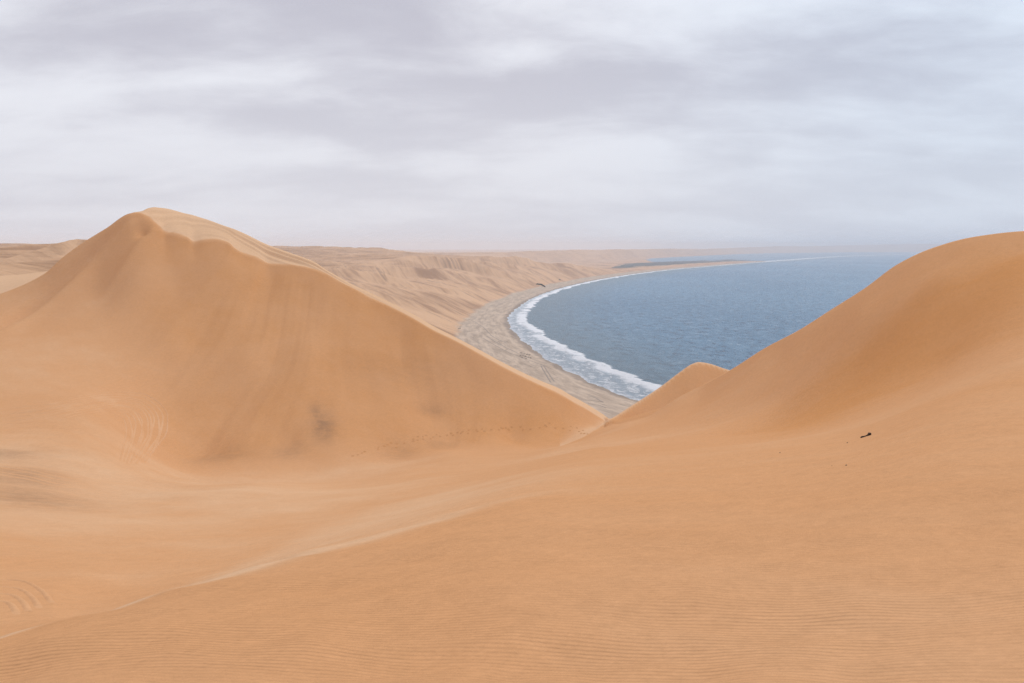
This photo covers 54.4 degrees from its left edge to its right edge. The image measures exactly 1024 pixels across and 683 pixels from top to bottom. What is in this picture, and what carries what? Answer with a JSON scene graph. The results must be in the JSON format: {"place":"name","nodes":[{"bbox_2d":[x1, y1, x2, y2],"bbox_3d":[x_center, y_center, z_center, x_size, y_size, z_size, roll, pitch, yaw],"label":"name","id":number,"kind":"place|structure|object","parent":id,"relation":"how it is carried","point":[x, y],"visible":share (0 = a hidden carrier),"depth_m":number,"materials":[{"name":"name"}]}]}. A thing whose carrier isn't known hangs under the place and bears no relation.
{"place":"outdoors","nodes":[
{"label":"outdoors","id":0,"kind":"place"},
{"bbox_2d":[0,239,942,335],"bbox_3d":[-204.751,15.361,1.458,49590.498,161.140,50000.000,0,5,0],"label":"coastal dunes","id":1,"kind":"structure","parent":0,"point":[447,290],"depth_m":2161.69,"materials":[{"name":"beige sand"}]},
{"bbox_2d":[0,207,1023,682],"bbox_3d":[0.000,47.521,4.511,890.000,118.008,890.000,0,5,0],"label":"sand dunes","id":2,"kind":"structure","parent":0,"point":[252,519],"depth_m":43.51,"materials":[{"name":"orange sand"}]},
{"bbox_2d":[0,392,167,614],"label":"dune tracks","id":3,"kind":"object","parent":2,"relation":"on","point":[14,608],"visible":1,"depth_m":157.04},
{"bbox_2d":[352,423,587,456],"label":"footprints","id":4,"kind":"object","parent":2,"relation":"on","point":[413,439],"visible":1,"depth_m":188.37,"materials":[{"name":"brown sand"}]},
{"bbox_2d":[0,0,1023,248],"label":"sky","id":5,"kind":"structure","parent":0,"point":[387,124],"materials":[{"name":"grey"}]},
{"bbox_2d":[454,270,660,418],"bbox_3d":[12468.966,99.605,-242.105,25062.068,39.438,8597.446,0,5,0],"label":"beach","id":6,"kind":"structure","parent":0,"point":[492,316],"depth_m":890.91,"materials":[{"name":"beige sand"}]},
{"bbox_2d":[474,322,605,407],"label":"beach tracks","id":7,"kind":"object","parent":6,"relation":"on","point":[532,361],"visible":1,"depth_m":775.00},
{"bbox_2d":[611,259,747,267],"bbox_3d":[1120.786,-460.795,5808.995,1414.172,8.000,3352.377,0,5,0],"label":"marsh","id":8,"kind":"structure","parent":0,"point":[631,265],"depth_m":5224.56,"materials":[{"name":"beige sand"}]},
{"bbox_2d":[507,252,920,400],"bbox_3d":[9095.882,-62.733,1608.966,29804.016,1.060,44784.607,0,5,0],"label":"sea","id":9,"kind":"structure","parent":0,"point":[638,336],"depth_m":1373.61,"materials":[{"name":"liquid"}]},
{"bbox_2d":[538,251,922,269],"bbox_3d":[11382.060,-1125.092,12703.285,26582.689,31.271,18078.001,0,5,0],"label":"sand spit","id":10,"kind":"structure","parent":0,"point":[606,264],"depth_m":5664.86,"materials":[{"name":"beige sand"}]}
]}

